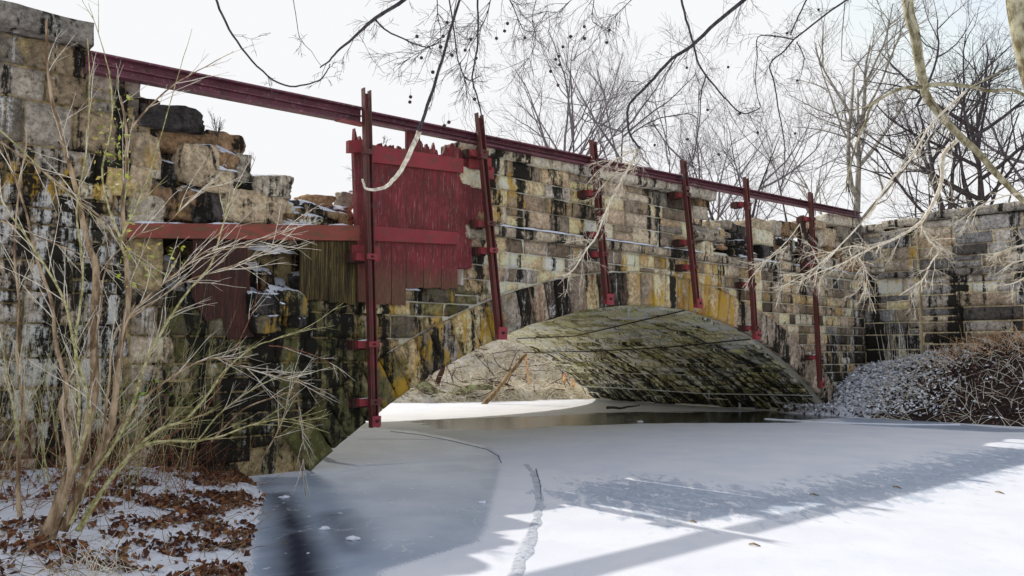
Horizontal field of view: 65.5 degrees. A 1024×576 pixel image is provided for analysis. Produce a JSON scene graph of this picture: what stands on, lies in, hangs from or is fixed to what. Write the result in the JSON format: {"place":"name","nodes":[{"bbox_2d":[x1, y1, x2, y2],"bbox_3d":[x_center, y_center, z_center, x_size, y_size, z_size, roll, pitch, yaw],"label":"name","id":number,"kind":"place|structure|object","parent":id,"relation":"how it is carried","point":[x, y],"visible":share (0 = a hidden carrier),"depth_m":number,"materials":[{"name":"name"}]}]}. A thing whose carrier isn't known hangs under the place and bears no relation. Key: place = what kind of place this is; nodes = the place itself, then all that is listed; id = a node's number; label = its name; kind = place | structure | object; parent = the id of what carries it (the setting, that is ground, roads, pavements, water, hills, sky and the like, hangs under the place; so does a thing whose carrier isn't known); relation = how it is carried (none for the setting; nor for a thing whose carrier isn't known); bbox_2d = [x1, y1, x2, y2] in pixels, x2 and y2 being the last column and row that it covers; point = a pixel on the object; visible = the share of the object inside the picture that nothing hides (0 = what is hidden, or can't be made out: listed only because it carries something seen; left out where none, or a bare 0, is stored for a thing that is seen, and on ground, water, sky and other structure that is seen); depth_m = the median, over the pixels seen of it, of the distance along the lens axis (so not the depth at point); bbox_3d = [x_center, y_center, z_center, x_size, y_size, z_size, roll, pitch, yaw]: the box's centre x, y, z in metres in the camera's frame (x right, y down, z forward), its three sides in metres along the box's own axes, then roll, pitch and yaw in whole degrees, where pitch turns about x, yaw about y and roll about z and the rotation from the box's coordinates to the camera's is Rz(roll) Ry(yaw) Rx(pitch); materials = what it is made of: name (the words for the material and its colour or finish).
{"place":"outdoors","nodes":[
{"label":"outdoors","id":0,"kind":"place"},
{"bbox_2d":[0,464,264,575],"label":"snowy bank","id":1,"kind":"structure","parent":0,"point":[222,553],"depth_m":8.03,"materials":[{"name":"white snow"}]},
{"bbox_2d":[0,125,36,516],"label":"sapling shrub","id":2,"kind":"object","parent":1,"relation":"on","point":[19,434],"visible":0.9,"depth_m":8.03,"materials":[{"name":"beige plant"}]},
{"bbox_2d":[3,531,202,575],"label":"dry grass tuft","id":3,"kind":"object","parent":1,"relation":"on","point":[103,567],"visible":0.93,"depth_m":6.25,"materials":[{"name":"beige plant"}]},
{"bbox_2d":[0,245,243,511],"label":"undergrowth","id":4,"kind":"object","parent":1,"relation":"on","point":[56,430],"visible":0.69,"depth_m":9.59,"materials":[{"name":"beige plant"}]},
{"bbox_2d":[0,351,258,529],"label":"bramble thicket","id":5,"kind":"object","parent":1,"relation":"on","point":[124,469],"visible":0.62,"depth_m":9.50,"materials":[{"name":"brown plant"}]},
{"bbox_2d":[121,378,171,439],"bbox_3d":[-3.912,1.292,8.522,0.501,0.686,0.884,2,-5,-23],"label":"creeper","id":6,"kind":"object","parent":5,"relation":"on","point":[143,393],"visible":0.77,"depth_m":8.52,"materials":[{"name":"green plant"}]},
{"bbox_2d":[0,461,265,575],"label":"leaf litter","id":7,"kind":"object","parent":1,"relation":"on","point":[192,508],"visible":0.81,"depth_m":8.23,"materials":[{"name":"brown plant"}]},
{"bbox_2d":[0,437,291,575],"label":"fallen twigs","id":8,"kind":"object","parent":1,"relation":"on","point":[102,514],"visible":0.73,"depth_m":7.48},
{"bbox_2d":[0,0,343,539],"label":"bare shrub","id":9,"kind":"object","parent":1,"relation":"on","point":[58,508],"visible":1,"depth_m":7.62,"materials":[{"name":"beige plant"}]},
{"bbox_2d":[93,95,184,287],"bbox_3d":[-3.776,-0.953,8.005,1.138,1.937,0.450,0,-5,0],"label":"ivy vine","id":10,"kind":"object","parent":9,"relation":"attached to","point":[127,192],"visible":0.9,"depth_m":7.99,"materials":[{"name":"green plant"}]},
{"bbox_2d":[162,261,354,502],"bbox_3d":[-3.180,1.190,10.152,2.382,3.148,0.655,0,-5,0],"label":"bent shrub","id":11,"kind":"object","parent":1,"relation":"on","point":[239,412],"visible":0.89,"depth_m":10.05,"materials":[{"name":"beige plant"}]},
{"bbox_2d":[215,0,343,99],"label":"hanging branch","id":12,"kind":"object","parent":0,"point":[233,36],"visible":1,"depth_m":6.14,"materials":[{"name":"wood"}]},
{"bbox_2d":[306,0,471,87],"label":"hanging branch","id":13,"kind":"object","parent":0,"point":[381,14],"visible":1,"depth_m":6.68,"materials":[{"name":"wood"}]},
{"bbox_2d":[292,0,319,63],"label":"hanging branch","id":14,"kind":"object","parent":13,"relation":"hanging from","point":[299,36],"visible":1,"depth_m":6.65,"materials":[{"name":"wood"}]},
{"bbox_2d":[345,0,460,208],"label":"hanging branch","id":15,"kind":"object","parent":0,"point":[408,155],"visible":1,"depth_m":6.91,"materials":[{"name":"white wood"}]},
{"bbox_2d":[392,338,593,402],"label":"bank","id":16,"kind":"structure","parent":0,"point":[510,396],"depth_m":34.18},
{"bbox_2d":[435,367,444,384],"bbox_3d":[-2.938,3.497,32.959,0.600,1.054,0.247,4,-6,-42],"label":"tree stump","id":17,"kind":"object","parent":16,"relation":"on","point":[440,373],"visible":0.6,"depth_m":32.83,"materials":[{"name":"brown wood"}]},
{"bbox_2d":[415,380,494,395],"bbox_3d":[-2.249,3.995,32.039,3.712,1.062,0.690,0,-5,0],"label":"fallen log","id":18,"kind":"object","parent":16,"relation":"on","point":[430,387],"visible":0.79,"depth_m":32.05,"materials":[{"name":"brown wood"}]},
{"bbox_2d":[394,338,590,402],"bbox_3d":[-1.419,3.410,36.035,15.272,4.177,9.322,1,-5,-12],"label":"dead brush","id":19,"kind":"object","parent":16,"relation":"on","point":[516,382],"visible":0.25,"depth_m":34.38,"materials":[{"name":"beige plant"}]},
{"bbox_2d":[403,346,585,399],"bbox_3d":[-1.616,3.105,34.633,15.519,4.601,6.723,1,-5,-11],"label":"brushwood","id":20,"kind":"object","parent":16,"relation":"on","point":[499,382],"visible":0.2,"depth_m":34.41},
{"bbox_2d":[525,353,529,383],"bbox_3d":[0.664,3.446,33.983,0.109,1.323,0.397,2,-5,-19],"label":"wooden stake","id":21,"kind":"object","parent":16,"relation":"on","point":[527,371],"visible":0.9,"depth_m":33.96,"materials":[{"name":"brown wood"}]},
{"bbox_2d":[563,373,565,382],"bbox_3d":[2.270,3.901,34.452,0.148,0.433,0.395,0,-5,6],"label":"wooden stake","id":22,"kind":"object","parent":16,"relation":"on","point":[564,377],"visible":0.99,"depth_m":34.38,"materials":[{"name":"orange wood"}]},
{"bbox_2d":[484,0,654,160],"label":"bare tree","id":23,"kind":"object","parent":16,"relation":"on","point":[569,113],"visible":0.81,"depth_m":44.26,"materials":[{"name":"grey plant"}]},
{"bbox_2d":[491,2,745,178],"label":"bare tree","id":24,"kind":"object","parent":16,"relation":"on","point":[598,129],"visible":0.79,"depth_m":46.13,"materials":[{"name":"grey plant"}]},
{"bbox_2d":[616,58,774,220],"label":"bare tree","id":25,"kind":"object","parent":16,"relation":"on","point":[681,141],"visible":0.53,"depth_m":51.37,"materials":[{"name":"grey plant"}]},
{"bbox_2d":[650,81,796,221],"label":"bare tree","id":26,"kind":"object","parent":16,"relation":"on","point":[710,142],"visible":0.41,"depth_m":59.47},
{"bbox_2d":[613,41,866,220],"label":"bare tree","id":27,"kind":"object","parent":16,"relation":"on","point":[738,174],"visible":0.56,"depth_m":46.38,"materials":[{"name":"grey plant"}]},
{"bbox_2d":[692,62,881,239],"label":"bare tree","id":28,"kind":"object","parent":16,"relation":"on","point":[784,137],"visible":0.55,"depth_m":58.56,"materials":[{"name":"grey plant"}]},
{"bbox_2d":[748,0,987,224],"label":"bare tree","id":29,"kind":"object","parent":16,"relation":"on","point":[858,175],"visible":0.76,"depth_m":41.10,"materials":[{"name":"grey plant"}]},
{"bbox_2d":[812,0,1023,229],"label":"bare tree","id":30,"kind":"object","parent":16,"relation":"on","point":[965,191],"visible":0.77,"depth_m":36.52,"materials":[{"name":"grey plant"}]},
{"bbox_2d":[862,51,975,229],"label":"bare tree","id":31,"kind":"object","parent":16,"relation":"on","point":[907,140],"visible":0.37,"depth_m":56.46,"materials":[{"name":"grey plant"}]},
{"bbox_2d":[917,41,1023,183],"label":"bare tree","id":32,"kind":"object","parent":16,"relation":"on","point":[1019,161],"visible":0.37,"depth_m":45.21,"materials":[{"name":"black plant"}]},
{"bbox_2d":[4,0,1023,240],"label":"sky","id":33,"kind":"structure","parent":0,"point":[310,150],"materials":[{"name":"white"}]},
{"bbox_2d":[473,0,630,128],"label":"hanging branch","id":34,"kind":"object","parent":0,"point":[583,36],"visible":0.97,"depth_m":8.21,"materials":[{"name":"grey plant"}]},
{"bbox_2d":[358,0,574,107],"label":"hanging branch","id":35,"kind":"object","parent":34,"relation":"on","point":[464,50],"visible":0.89,"depth_m":7.75,"materials":[{"name":"wood"}]},
{"bbox_2d":[431,0,510,140],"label":"hanging branch","id":36,"kind":"object","parent":35,"relation":"hanging from","point":[464,77],"visible":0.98,"depth_m":7.15,"materials":[{"name":"wood"}]},
{"bbox_2d":[241,399,1023,575],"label":"ice","id":37,"kind":"structure","parent":0,"point":[625,492],"depth_m":11.06,"materials":[{"name":"white ice"}]},
{"bbox_2d":[278,495,289,498],"bbox_3d":[-3.135,2.876,10.945,0.155,0.053,0.094,0,-5,0],"label":"ice lump","id":38,"kind":"object","parent":37,"relation":"on","point":[284,496],"visible":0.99,"depth_m":10.92,"materials":[{"name":"white ice"}]},
{"bbox_2d":[319,526,330,529],"bbox_3d":[-2.107,2.720,8.999,0.133,0.050,0.105,-2,-5,25],"label":"ice lump","id":39,"kind":"object","parent":37,"relation":"on","point":[324,528],"visible":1,"depth_m":8.97,"materials":[{"name":"white ice"}]},
{"bbox_2d":[310,466,383,474],"bbox_3d":[-2.722,3.083,13.409,1.447,0.011,0.283,4,-6,-44],"label":"frost band","id":40,"kind":"object","parent":37,"relation":"on","point":[343,472],"visible":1,"depth_m":13.23,"materials":[{"name":"white ice"}]},
{"bbox_2d":[345,536,360,540],"bbox_3d":[-1.695,2.678,8.511,0.145,0.067,0.131,3,-5,-29],"label":"ice lump","id":41,"kind":"object","parent":37,"relation":"on","point":[353,538],"visible":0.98,"depth_m":8.48,"materials":[{"name":"white ice"}]},
{"bbox_2d":[323,457,462,465],"bbox_3d":[-2.351,3.187,14.706,2.945,0.011,1.531,0,-5,0],"label":"frost band","id":42,"kind":"object","parent":37,"relation":"on","point":[327,459],"visible":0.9,"depth_m":14.43,"materials":[{"name":"white ice"}]},
{"bbox_2d":[0,0,866,475],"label":"stone aqueduct","id":43,"kind":"object","parent":37,"relation":"on","point":[542,216],"visible":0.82,"depth_m":13.81,"materials":[{"name":"beige stone"}]},
{"bbox_2d":[205,107,223,137],"bbox_3d":[-4.829,-2.676,12.946,0.376,0.490,0.341,-4,-6,41],"label":"sapling","id":44,"kind":"object","parent":43,"relation":"on","point":[219,127],"visible":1,"depth_m":12.99,"materials":[{"name":"grey plant"}]},
{"bbox_2d":[126,221,359,240],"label":"timber beam","id":45,"kind":"structure","parent":43,"relation":"attached to","point":[313,232],"depth_m":12.88,"materials":[{"name":"paint"}]},
{"bbox_2d":[190,239,253,339],"bbox_3d":[-4.608,0.007,12.720,1.026,1.639,0.070,4,-6,-42],"label":"rusty board","id":46,"kind":"object","parent":45,"relation":"hanging from","point":[229,302],"visible":0.85,"depth_m":12.70,"materials":[{"name":"red wood"}]},
{"bbox_2d":[299,241,356,304],"bbox_3d":[-3.210,-0.296,13.954,1.110,1.148,0.064,4,-6,-42],"label":"board panel","id":47,"kind":"object","parent":45,"relation":"hanging from","point":[327,273],"visible":0.97,"depth_m":13.92,"materials":[{"name":"brown wood"}]},
{"bbox_2d":[345,87,380,427],"bbox_3d":[-2.589,-0.553,14.192,0.610,6.013,0.495,4,-6,-42],"label":"steel post","id":48,"kind":"object","parent":43,"relation":"attached to","point":[370,343],"visible":1,"depth_m":14.05,"materials":[{"name":"metal"}]},
{"bbox_2d":[85,50,361,126],"bbox_3d":[-4.365,-3.150,12.835,4.515,0.405,0.170,4,-6,-42],"label":"steel rail","id":49,"kind":"object","parent":48,"relation":"attached to","point":[146,73],"visible":0.96,"depth_m":12.62,"materials":[{"name":"metal"}]},
{"bbox_2d":[346,128,493,305],"bbox_3d":[-1.707,-1.331,15.298,3.401,3.386,0.235,4,-6,-42],"label":"door panel","id":50,"kind":"structure","parent":43,"relation":"attached to","point":[429,207],"depth_m":15.11,"materials":[{"name":"paint"}]},
{"bbox_2d":[461,112,506,339],"bbox_3d":[-0.558,-1.226,16.062,0.870,4.523,0.495,4,-6,-42],"label":"steel post","id":51,"kind":"object","parent":43,"relation":"attached to","point":[481,154],"visible":0.98,"depth_m":15.96,"materials":[{"name":"metal"}]},
{"bbox_2d":[577,139,613,304],"bbox_3d":[1.931,-1.491,18.310,0.707,3.755,0.495,4,-6,-42],"label":"steel post","id":52,"kind":"object","parent":43,"relation":"attached to","point":[602,254],"visible":0.91,"depth_m":18.20,"materials":[{"name":"metal"}]},
{"bbox_2d":[517,310,684,338],"bbox_3d":[2.612,1.249,25.498,0.820,0.629,9.951,2,-5,-24],"label":"cable","id":53,"kind":"object","parent":43,"relation":"attached to","point":[606,328],"visible":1,"depth_m":25.09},
{"bbox_2d":[372,111,862,218],"bbox_3d":[4.707,-2.787,20.922,19.514,0.663,0.160,4,-6,-42],"label":"steel rail","id":54,"kind":"object","parent":43,"relation":"attached to","point":[409,125],"visible":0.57,"depth_m":17.79,"materials":[{"name":"metal"}]},
{"bbox_2d":[442,117,650,170],"bbox_3d":[1.069,-3.003,17.596,6.462,0.587,0.668,4,-6,-42],"label":"dry vine","id":55,"kind":"object","parent":54,"relation":"attached to","point":[538,144],"visible":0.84,"depth_m":17.20,"materials":[{"name":"brown plant"}]},
{"bbox_2d":[523,339,749,352],"bbox_3d":[3.780,2.035,27.467,0.312,0.432,10.868,3,-6,-36],"label":"cable","id":56,"kind":"object","parent":43,"relation":"attached to","point":[641,348],"visible":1,"depth_m":26.75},
{"bbox_2d":[668,159,702,308],"bbox_3d":[4.490,-1.380,20.590,0.780,3.816,0.495,4,-6,-42],"label":"steel post","id":57,"kind":"object","parent":43,"relation":"attached to","point":[690,241],"visible":1,"depth_m":20.49,"materials":[{"name":"metal"}]},
{"bbox_2d":[582,386,814,395],"bbox_3d":[6.201,3.782,29.121,0.269,0.135,10.267,4,-6,-43],"label":"cable","id":58,"kind":"object","parent":43,"relation":"attached to","point":[703,393],"visible":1,"depth_m":28.51,"materials":[{"name":"grey metal"}]},
{"bbox_2d":[730,177,760,339],"bbox_3d":[6.575,-0.831,22.412,0.646,4.567,0.495,4,-6,-42],"label":"steel post","id":59,"kind":"object","parent":43,"relation":"attached to","point":[746,204],"visible":0.98,"depth_m":22.33,"materials":[{"name":"metal"}]},
{"bbox_2d":[728,224,838,309],"bbox_3d":[3.746,-0.280,11.176,1.644,1.221,0.827,1,-5,-14],"label":"twig tangle","id":60,"kind":"object","parent":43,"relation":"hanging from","point":[770,257],"visible":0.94,"depth_m":11.08,"materials":[{"name":"beige wood"}]},
{"bbox_2d":[796,192,823,387],"bbox_3d":[9.271,0.047,24.753,0.576,6.074,0.495,4,-6,-42],"label":"steel post","id":61,"kind":"object","parent":43,"relation":"attached to","point":[811,220],"visible":0.99,"depth_m":24.67,"materials":[{"name":"metal"}]},
{"bbox_2d":[797,215,807,280],"bbox_3d":[9.061,-1.248,24.868,0.280,2.074,0.160,4,-6,-42],"label":"timber stub","id":62,"kind":"object","parent":61,"relation":"attached to","point":[802,237],"visible":0.75,"depth_m":24.78,"materials":[{"name":"wood"}]},
{"bbox_2d":[773,132,965,320],"bbox_3d":[4.673,-0.829,10.547,2.692,2.549,0.975,0,-5,0],"label":"twig tangle","id":63,"kind":"object","parent":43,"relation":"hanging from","point":[940,179],"visible":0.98,"depth_m":10.59,"materials":[{"name":"white wood"}]},
{"bbox_2d":[391,431,501,462],"bbox_3d":[-1.352,3.399,17.380,0.644,0.016,6.492,2,-5,-26],"label":"ice crack","id":64,"kind":"object","parent":37,"relation":"on","point":[458,442],"visible":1,"depth_m":17.51,"materials":[{"name":"grey ice"}]},
{"bbox_2d":[481,353,526,403],"bbox_3d":[-0.307,3.591,30.803,1.874,2.156,0.496,1,-5,-8],"label":"leaning pole","id":65,"kind":"object","parent":37,"relation":"on","point":[487,400],"visible":0.96,"depth_m":30.91,"materials":[{"name":"brown wood"}]},
{"bbox_2d":[507,464,545,575],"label":"ice ridge","id":66,"kind":"structure","parent":37,"relation":"on","point":[525,552],"depth_m":8.58,"materials":[{"name":"white ice"}]},
{"bbox_2d":[535,469,541,498],"bbox_3d":[0.415,2.977,12.135,0.059,0.018,3.029,0,-5,0],"label":"ice crack","id":67,"kind":"object","parent":37,"relation":"on","point":[539,481],"visible":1,"depth_m":12.48,"materials":[{"name":"grey ice"}]},
{"bbox_2d":[606,405,639,409],"bbox_3d":[3.767,4.026,26.902,1.219,0.156,0.119,1,-5,-13],"label":"driftwood","id":68,"kind":"object","parent":37,"relation":"on","point":[612,407],"visible":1,"depth_m":26.83,"materials":[{"name":"brown wood"}]},
{"bbox_2d":[764,418,959,424],"bbox_3d":[9.811,3.802,22.539,5.156,0.039,0.735,-2,-5,22],"label":"ice ledge","id":69,"kind":"object","parent":37,"relation":"on","point":[857,423],"visible":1,"depth_m":22.29,"materials":[{"name":"white ice"}]},
{"bbox_2d":[861,201,1023,366],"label":"wing wall","id":70,"kind":"structure","parent":37,"relation":"on","point":[965,301],"depth_m":26.22,"materials":[{"name":"stone"}]},
{"bbox_2d":[1006,0,1023,89],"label":"sycamore tree","id":71,"kind":"object","parent":37,"relation":"on","point":[1015,11],"visible":1,"depth_m":9.22,"materials":[{"name":"beige plant"}]},
{"bbox_2d":[790,0,1023,249],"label":"sycamore limb","id":72,"kind":"object","parent":71,"relation":"attached to","point":[923,85],"visible":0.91,"depth_m":10.28,"materials":[{"name":"beige plant"}]},
{"bbox_2d":[727,0,853,191],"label":"hanging branch","id":73,"kind":"object","parent":72,"relation":"hanging from","point":[792,39],"visible":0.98,"depth_m":9.72,"materials":[{"name":"grey plant"}]},
{"bbox_2d":[817,3,924,79],"bbox_3d":[4.623,-3.096,10.355,1.067,1.190,0.907,3,-5,-30],"label":"hanging branch","id":74,"kind":"object","parent":72,"relation":"hanging from","point":[851,60],"visible":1,"depth_m":10.25,"materials":[{"name":"grey wood"}]},
{"bbox_2d":[799,90,967,284],"bbox_3d":[4.577,-1.230,9.844,2.090,2.414,0.592,-1,-5,8],"label":"hanging branch","id":75,"kind":"object","parent":72,"relation":"hanging from","point":[914,152],"visible":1,"depth_m":9.77,"materials":[{"name":"beige wood"}]},
{"bbox_2d":[599,0,771,177],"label":"hanging branch","id":76,"kind":"object","parent":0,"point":[709,28],"visible":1,"depth_m":9.19,"materials":[{"name":"grey plant"}]},
{"bbox_2d":[547,145,650,297],"bbox_3d":[1.081,-0.845,9.546,1.501,1.949,0.814,2,-5,-26],"label":"twig tangle","id":77,"kind":"object","parent":76,"relation":"hanging from","point":[615,191],"visible":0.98,"depth_m":9.53,"materials":[{"name":"beige plant"}]},
{"bbox_2d":[656,0,773,183],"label":"hanging branch","id":78,"kind":"object","parent":76,"relation":"hanging from","point":[702,70],"visible":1,"depth_m":9.20,"materials":[{"name":"wood"}]},
{"bbox_2d":[777,323,1023,426],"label":"bank","id":79,"kind":"structure","parent":0,"point":[842,412],"depth_m":23.39,"materials":[{"name":"beige plant"}]},
{"bbox_2d":[873,314,908,364],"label":"reed stalks","id":80,"kind":"object","parent":79,"relation":"on","point":[887,358],"visible":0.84,"depth_m":26.59,"materials":[{"name":"brown plant"}]},
{"bbox_2d":[777,336,1023,424],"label":"ground cover","id":81,"kind":"object","parent":79,"relation":"on","point":[991,363],"visible":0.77,"depth_m":23.46,"materials":[{"name":"brown plant"}]},
{"bbox_2d":[783,336,1023,419],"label":"snow crumbs","id":82,"kind":"object","parent":81,"relation":"on","point":[860,376],"visible":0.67,"depth_m":24.99,"materials":[{"name":"white snow"}]},
{"bbox_2d":[917,314,1023,367],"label":"rusty grass","id":83,"kind":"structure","parent":79,"relation":"on","point":[968,347],"depth_m":24.28,"materials":[{"name":"brown plant"}]},
{"bbox_2d":[944,191,1023,304],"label":"twig tangle","id":84,"kind":"object","parent":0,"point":[1008,249],"visible":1,"depth_m":10.19,"materials":[{"name":"beige plant"}]}
]}

